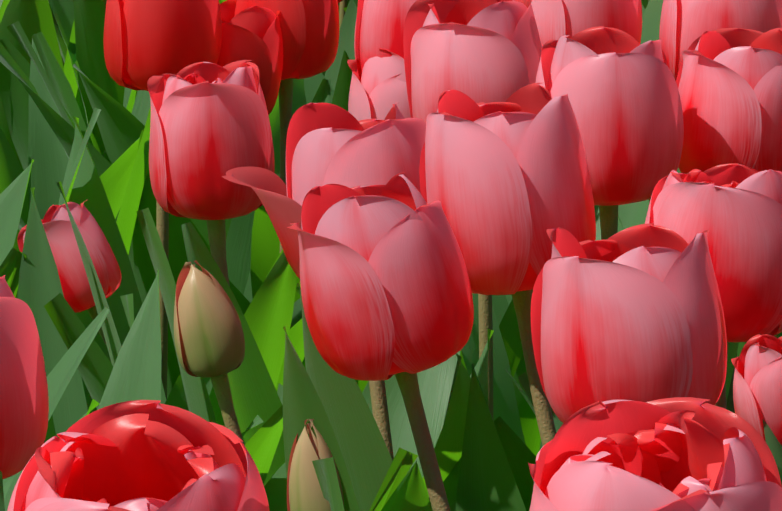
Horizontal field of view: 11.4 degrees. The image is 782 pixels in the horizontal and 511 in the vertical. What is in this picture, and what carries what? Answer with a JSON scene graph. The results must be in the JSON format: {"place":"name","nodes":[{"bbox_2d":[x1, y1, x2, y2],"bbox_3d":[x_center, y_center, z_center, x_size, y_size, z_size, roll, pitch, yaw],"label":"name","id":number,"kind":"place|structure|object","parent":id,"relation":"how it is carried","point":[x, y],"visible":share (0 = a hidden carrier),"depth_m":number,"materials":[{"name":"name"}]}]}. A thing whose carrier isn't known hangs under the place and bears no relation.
{"place":"outdoors","nodes":[
{"label":"outdoors","id":0,"kind":"place"},
{"bbox_2d":[3,399,98,498],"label":"leaf","id":1,"kind":"object","parent":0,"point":[93,405],"visible":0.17,"depth_m":1.45,"materials":[{"name":"green plant"}]},
{"bbox_2d":[136,208,216,423],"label":"leaf","id":2,"kind":"object","parent":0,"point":[197,398],"visible":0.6,"depth_m":1.55,"materials":[{"name":"green plant"}]},
{"bbox_3d":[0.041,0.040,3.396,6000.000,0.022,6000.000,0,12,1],"label":"ground","id":3,"kind":"structure","parent":0,"visible":0},
{"bbox_2d":[0,471,4,510],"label":"leaf","id":4,"kind":"object","parent":3,"relation":"on","point":[2,506],"visible":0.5,"depth_m":1.20,"materials":[{"name":"green plant"}]},
{"bbox_2d":[0,0,9,22],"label":"leaf","id":5,"kind":"object","parent":3,"relation":"on","point":[5,3],"visible":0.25,"depth_m":2.38,"materials":[{"name":"green plant"}]},
{"bbox_2d":[0,247,26,297],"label":"leaf","id":6,"kind":"object","parent":3,"relation":"on","point":[10,267],"visible":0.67,"depth_m":1.63,"materials":[{"name":"green plant"}]},
{"bbox_2d":[0,159,33,265],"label":"leaf","id":7,"kind":"object","parent":3,"relation":"on","point":[12,195],"visible":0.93,"depth_m":1.88,"materials":[{"name":"green plant"}]},
{"bbox_2d":[0,275,48,478],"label":"tulip","id":8,"kind":"object","parent":3,"relation":"on","point":[24,406],"visible":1,"depth_m":1.24,"materials":[{"name":"pink plant"}]},
{"bbox_2d":[0,0,77,186],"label":"leaf","id":9,"kind":"object","parent":3,"relation":"on","point":[32,17],"visible":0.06,"depth_m":2.28,"materials":[{"name":"green plant"}]},
{"bbox_2d":[6,21,92,144],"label":"leaf","id":10,"kind":"object","parent":3,"relation":"on","point":[56,82],"visible":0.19,"depth_m":2.18,"materials":[{"name":"green plant"}]},
{"bbox_2d":[0,0,100,169],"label":"leaf","id":11,"kind":"object","parent":3,"relation":"on","point":[14,94],"visible":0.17,"depth_m":2.27,"materials":[{"name":"green plant"}]},
{"bbox_2d":[17,187,87,436],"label":"leaf","id":12,"kind":"object","parent":3,"relation":"on","point":[39,286],"visible":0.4,"depth_m":1.63,"materials":[{"name":"green plant"}]},
{"bbox_2d":[49,4,57,26],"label":"leaf","id":13,"kind":"object","parent":3,"relation":"on","point":[55,22],"depth_m":2.81,"materials":[{"name":"green plant"}]},
{"bbox_2d":[3,307,109,510],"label":"leaf","id":14,"kind":"object","parent":3,"relation":"on","point":[60,375],"visible":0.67,"depth_m":1.47,"materials":[{"name":"green plant"}]},
{"bbox_2d":[0,34,150,250],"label":"leaf","id":15,"kind":"object","parent":3,"relation":"on","point":[47,154],"visible":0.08,"depth_m":2.20,"materials":[{"name":"green plant"}]},
{"bbox_2d":[44,293,112,408],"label":"leaf","id":16,"kind":"object","parent":3,"relation":"on","point":[95,367],"visible":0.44,"depth_m":1.54,"materials":[{"name":"green plant"}]},
{"bbox_2d":[59,108,100,204],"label":"leaf","id":17,"kind":"object","parent":3,"relation":"on","point":[74,170],"visible":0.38,"depth_m":1.80,"materials":[{"name":"green plant"}]},
{"bbox_2d":[56,181,121,366],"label":"leaf","id":18,"kind":"object","parent":3,"relation":"on","point":[112,340],"visible":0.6,"depth_m":1.65,"materials":[{"name":"green plant"}]},
{"bbox_2d":[0,42,190,397],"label":"leaf","id":19,"kind":"object","parent":3,"relation":"on","point":[144,273],"visible":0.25,"depth_m":2.05,"materials":[{"name":"green plant"}]},
{"bbox_2d":[44,270,161,442],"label":"leaf","id":20,"kind":"object","parent":3,"relation":"on","point":[135,373],"visible":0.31,"depth_m":1.52,"materials":[{"name":"green plant"}]},
{"bbox_2d":[74,0,137,162],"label":"leaf","id":21,"kind":"object","parent":3,"relation":"on","point":[89,18],"visible":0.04,"depth_m":2.28,"materials":[{"name":"green plant"}]},
{"bbox_2d":[100,137,139,217],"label":"leaf","id":22,"kind":"object","parent":3,"relation":"on","point":[115,176],"visible":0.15,"depth_m":2.01,"materials":[{"name":"green plant"}]},
{"bbox_2d":[123,87,135,112],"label":"leaf","id":23,"kind":"object","parent":3,"relation":"on","point":[129,99],"visible":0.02,"depth_m":2.25,"materials":[{"name":"green plant"}]},
{"bbox_2d":[116,106,150,255],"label":"leaf","id":24,"kind":"object","parent":3,"relation":"on","point":[126,218],"visible":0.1,"depth_m":1.99,"materials":[{"name":"green plant"}]},
{"bbox_2d":[54,0,221,62],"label":"leaf","id":25,"kind":"object","parent":3,"relation":"on","point":[62,46],"depth_m":2.48,"materials":[{"name":"green plant"}]},
{"bbox_2d":[7,400,269,510],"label":"tulip","id":26,"kind":"object","parent":3,"relation":"on","point":[144,455],"visible":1,"depth_m":1.06,"materials":[{"name":"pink plant"}]},
{"bbox_2d":[17,200,282,404],"bbox_3d":[-0.086,0.180,1.740,0.145,0.415,0.093,7,14,30],"label":"tulip","id":27,"kind":"object","parent":3,"relation":"on","point":[62,241],"visible":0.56,"depth_m":1.69,"materials":[{"name":"pink plant"}]},
{"bbox_2d":[73,60,231,252],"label":"leaf","id":28,"kind":"object","parent":3,"relation":"on","point":[121,127],"visible":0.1,"depth_m":2.15,"materials":[{"name":"green plant"}]},
{"bbox_2d":[16,0,301,399],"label":"tulip","id":29,"kind":"object","parent":3,"relation":"on","point":[144,41],"visible":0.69,"depth_m":1.88,"materials":[{"name":"red plant"}]},
{"bbox_2d":[58,116,282,413],"bbox_3d":[-0.100,0.157,1.806,0.139,0.431,0.095,4,13,19],"label":"leaf","id":30,"kind":"object","parent":3,"relation":"on","point":[88,186],"visible":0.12,"depth_m":1.81,"materials":[{"name":"green plant"}]},
{"bbox_2d":[18,0,338,252],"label":"tulip","id":31,"kind":"object","parent":3,"relation":"on","point":[310,32],"visible":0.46,"depth_m":1.95,"materials":[{"name":"red plant"}]},
{"bbox_2d":[174,260,244,445],"bbox_3d":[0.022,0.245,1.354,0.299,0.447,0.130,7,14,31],"label":"bud","id":32,"kind":"object","parent":3,"relation":"on","point":[209,339],"visible":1,"depth_m":1.42,"materials":[{"name":"beige plant"}]},
{"bbox_2d":[147,60,274,286],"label":"tulip","id":33,"kind":"object","parent":3,"relation":"on","point":[210,126],"visible":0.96,"depth_m":1.58,"materials":[{"name":"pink plant"}]},
{"bbox_2d":[181,222,284,485],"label":"leaf","id":34,"kind":"object","parent":3,"relation":"on","point":[254,394],"visible":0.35,"depth_m":1.52,"materials":[{"name":"green plant"}]},
{"bbox_2d":[229,280,249,314],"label":"leaf","id":35,"kind":"object","parent":3,"relation":"on","point":[243,301],"depth_m":2.03,"materials":[{"name":"green plant"}]},
{"bbox_2d":[217,0,282,114],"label":"tulip","id":36,"kind":"object","parent":3,"relation":"on","point":[253,34],"visible":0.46,"depth_m":1.93,"materials":[{"name":"red plant"}]},
{"bbox_2d":[241,415,262,436],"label":"leaf","id":37,"kind":"object","parent":3,"relation":"on","point":[257,420],"visible":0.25,"depth_m":1.50,"materials":[{"name":"green plant"}]},
{"bbox_2d":[209,251,296,426],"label":"leaf","id":38,"kind":"object","parent":3,"relation":"on","point":[268,314],"visible":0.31,"depth_m":1.57,"materials":[{"name":"green plant"}]},
{"bbox_2d":[245,405,282,484],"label":"leaf","id":39,"kind":"object","parent":3,"relation":"on","point":[261,444],"visible":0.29,"depth_m":1.47,"materials":[{"name":"green plant"}]},
{"bbox_2d":[264,463,286,510],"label":"leaf","id":40,"kind":"object","parent":3,"relation":"on","point":[275,486],"visible":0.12,"depth_m":1.49,"materials":[{"name":"green plant"}]},
{"bbox_2d":[226,79,330,302],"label":"leaf","id":41,"kind":"object","parent":3,"relation":"on","point":[238,247],"visible":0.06,"depth_m":2.11,"materials":[{"name":"green plant"}]},
{"bbox_2d":[276,319,304,390],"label":"leaf","id":42,"kind":"object","parent":3,"relation":"on","point":[296,336],"visible":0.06,"depth_m":1.87,"materials":[{"name":"green plant"}]},
{"bbox_2d":[250,50,351,302],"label":"leaf","id":43,"kind":"object","parent":3,"relation":"on","point":[265,247],"visible":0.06,"depth_m":2.01,"materials":[{"name":"green plant"}]},
{"bbox_2d":[287,419,343,510],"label":"bud","id":44,"kind":"object","parent":3,"relation":"on","point":[304,492],"visible":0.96,"depth_m":1.34,"materials":[{"name":"beige plant"}]},
{"bbox_2d":[283,325,359,510],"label":"leaf","id":45,"kind":"object","parent":44,"relation":"attached to","point":[302,402],"visible":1,"depth_m":1.34,"materials":[{"name":"green plant"}]},
{"bbox_2d":[381,461,431,510],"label":"leaf","id":46,"kind":"object","parent":44,"relation":"attached to","point":[410,493],"visible":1,"depth_m":1.35,"materials":[{"name":"green plant"}]},
{"bbox_2d":[304,73,333,103],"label":"leaf","id":47,"kind":"object","parent":3,"relation":"on","point":[312,85],"visible":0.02,"depth_m":2.36,"materials":[{"name":"green plant"}]},
{"bbox_2d":[222,103,425,460],"bbox_3d":[0.002,0.206,1.421,0.098,0.495,0.266,-4,13,-18],"label":"tulip","id":48,"kind":"object","parent":3,"relation":"on","point":[328,143],"visible":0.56,"depth_m":1.46,"materials":[{"name":"pink plant"}]},
{"bbox_2d":[312,457,344,510],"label":"leaf","id":49,"kind":"object","parent":3,"relation":"on","point":[325,471],"visible":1,"depth_m":1.33,"materials":[{"name":"green plant"}]},
{"bbox_2d":[303,362,367,391],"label":"leaf","id":50,"kind":"object","parent":3,"relation":"on","point":[362,384],"depth_m":1.90,"materials":[{"name":"green plant"}]},
{"bbox_2d":[324,0,356,90],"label":"leaf","id":51,"kind":"object","parent":3,"relation":"on","point":[346,33],"depth_m":2.49,"materials":[{"name":"green plant"}]},
{"bbox_2d":[339,0,346,28],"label":"stem","id":52,"kind":"object","parent":3,"relation":"on","point":[343,4],"visible":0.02,"depth_m":3.04,"materials":[{"name":"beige plant"}]},
{"bbox_2d":[347,48,410,120],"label":"tulip","id":53,"kind":"object","parent":3,"relation":"on","point":[378,89],"visible":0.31,"depth_m":1.74,"materials":[{"name":"pink plant"}]},
{"bbox_2d":[287,173,473,510],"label":"tulip","id":54,"kind":"object","parent":3,"relation":"on","point":[386,292],"visible":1,"depth_m":1.32,"materials":[{"name":"pink plant"}]},
{"bbox_2d":[354,0,416,78],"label":"tulip","id":55,"kind":"object","parent":3,"relation":"on","point":[379,24],"visible":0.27,"depth_m":1.74,"materials":[{"name":"pink plant"}]},
{"bbox_2d":[369,447,417,510],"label":"leaf","id":56,"kind":"object","parent":3,"relation":"on","point":[403,461],"visible":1,"depth_m":1.34,"materials":[{"name":"green plant"}]},
{"bbox_2d":[362,350,460,471],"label":"leaf","id":57,"kind":"object","parent":3,"relation":"on","point":[435,383],"visible":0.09,"depth_m":1.58,"materials":[{"name":"green plant"}]},
{"bbox_2d":[423,353,470,496],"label":"leaf","id":58,"kind":"object","parent":3,"relation":"on","point":[448,448],"visible":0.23,"depth_m":1.52,"materials":[{"name":"green plant"}]},
{"bbox_2d":[420,329,493,510],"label":"leaf","id":59,"kind":"object","parent":3,"relation":"on","point":[450,482],"visible":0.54,"depth_m":1.54,"materials":[{"name":"green plant"}]},
{"bbox_2d":[296,200,648,293],"bbox_3d":[0.052,0.134,2.046,0.200,0.377,0.086,-11,16,-42],"label":"leaf","id":60,"kind":"object","parent":3,"relation":"on","point":[632,214],"visible":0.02,"depth_m":2.05,"materials":[{"name":"green plant"}]},
{"bbox_2d":[403,0,541,418],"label":"tulip","id":61,"kind":"object","parent":3,"relation":"on","point":[484,51],"visible":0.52,"depth_m":1.62,"materials":[{"name":"pink plant"}]},
{"bbox_2d":[460,295,511,369],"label":"leaf","id":62,"kind":"object","parent":3,"relation":"on","point":[509,298],"depth_m":1.91,"materials":[{"name":"green plant"}]},
{"bbox_2d":[456,364,525,510],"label":"leaf","id":63,"kind":"object","parent":3,"relation":"on","point":[486,481],"visible":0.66,"depth_m":1.50,"materials":[{"name":"green plant"}]},
{"bbox_2d":[419,83,595,445],"bbox_3d":[0.124,0.204,1.394,0.162,0.511,0.252,-5,13,-20],"label":"tulip","id":64,"kind":"object","parent":3,"relation":"on","point":[507,183],"visible":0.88,"depth_m":1.40,"materials":[{"name":"pink plant"}]},
{"bbox_2d":[353,0,662,43],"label":"leaf","id":65,"kind":"object","parent":3,"relation":"on","point":[651,17],"depth_m":2.46,"materials":[{"name":"green plant"}]},
{"bbox_2d":[494,416,535,510],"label":"leaf","id":66,"kind":"object","parent":3,"relation":"on","point":[520,455],"visible":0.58,"depth_m":1.53,"materials":[{"name":"green plant"}]},
{"bbox_2d":[499,290,540,455],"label":"leaf","id":67,"kind":"object","parent":3,"relation":"on","point":[509,330],"visible":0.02,"depth_m":1.77,"materials":[{"name":"green plant"}]},
{"bbox_2d":[505,369,534,413],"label":"leaf","id":68,"kind":"object","parent":3,"relation":"on","point":[524,394],"visible":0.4,"depth_m":1.57,"materials":[{"name":"green plant"}]},
{"bbox_2d":[518,371,562,432],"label":"leaf","id":69,"kind":"object","parent":3,"relation":"on","point":[524,382],"visible":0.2,"depth_m":1.50,"materials":[{"name":"green plant"}]},
{"bbox_2d":[461,205,623,448],"bbox_3d":[0.078,0.180,1.750,0.098,0.410,0.176,-3,12,-13],"label":"leaf","id":70,"kind":"object","parent":3,"relation":"on","point":[505,407],"visible":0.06,"depth_m":1.74,"materials":[{"name":"green plant"}]},
{"bbox_2d":[531,0,641,46],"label":"tulip","id":71,"kind":"object","parent":3,"relation":"on","point":[556,19],"visible":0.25,"depth_m":1.80,"materials":[{"name":"pink plant"}]},
{"bbox_2d":[536,26,683,239],"bbox_3d":[0.108,0.182,1.493,0.117,0.513,0.226,-8,14,-33],"label":"tulip","id":72,"kind":"object","parent":3,"relation":"on","point":[619,87],"visible":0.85,"depth_m":1.51,"materials":[{"name":"pink plant"}]},
{"bbox_2d":[531,223,726,422],"bbox_3d":[0.078,0.248,1.244,0.132,0.487,0.228,5,13,22],"label":"tulip","id":73,"kind":"object","parent":3,"relation":"on","point":[634,313],"visible":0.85,"depth_m":1.26,"materials":[{"name":"pink plant"}]},
{"bbox_2d":[492,295,781,336],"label":"leaf","id":74,"kind":"object","parent":3,"relation":"on","point":[500,304],"depth_m":1.84,"materials":[{"name":"green plant"}]},
{"bbox_2d":[641,0,647,8],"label":"leaf","id":75,"kind":"object","parent":3,"relation":"on","point":[644,3],"depth_m":2.61,"materials":[{"name":"green plant"}]},
{"bbox_2d":[528,397,781,510],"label":"tulip","id":76,"kind":"object","parent":3,"relation":"on","point":[681,454],"visible":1,"depth_m":1.07,"materials":[{"name":"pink plant"}]},
{"bbox_2d":[645,163,781,408],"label":"tulip","id":77,"kind":"object","parent":3,"relation":"on","point":[735,209],"visible":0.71,"depth_m":1.37,"materials":[{"name":"pink plant"}]},
{"bbox_2d":[659,0,781,80],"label":"tulip","id":78,"kind":"object","parent":3,"relation":"on","point":[685,24],"visible":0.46,"depth_m":1.77,"materials":[{"name":"pink plant"}]},
{"bbox_2d":[676,28,781,412],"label":"tulip","id":79,"kind":"object","parent":3,"relation":"on","point":[729,82],"visible":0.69,"depth_m":1.55,"materials":[{"name":"pink plant"}]},
{"bbox_2d":[726,342,738,399],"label":"leaf","id":80,"kind":"object","parent":3,"relation":"on","point":[732,349],"visible":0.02,"depth_m":1.58,"materials":[{"name":"green plant"}]},
{"bbox_2d":[737,342,744,356],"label":"leaf","id":81,"kind":"object","parent":3,"relation":"on","point":[740,346],"depth_m":1.65,"materials":[{"name":"green plant"}]},
{"bbox_2d":[731,334,781,444],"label":"tulip","id":82,"kind":"object","parent":3,"relation":"on","point":[757,386],"visible":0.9,"depth_m":1.35,"materials":[{"name":"pink plant"}]},
{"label":"plant","id":83,"kind":"object","parent":3,"relation":"on","visible":0},
{"bbox_2d":[763,420,781,483],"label":"leaf","id":84,"kind":"object","parent":83,"relation":"on","point":[774,444],"visible":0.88,"depth_m":1.35,"materials":[{"name":"green plant"}]},
{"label":"plant","id":85,"kind":"object","parent":3,"relation":"on","visible":0},
{"bbox_2d":[297,282,391,510],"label":"leaf","id":86,"kind":"object","parent":85,"relation":"on","point":[367,458],"visible":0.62,"depth_m":1.39,"materials":[{"name":"green plant"}]}
]}

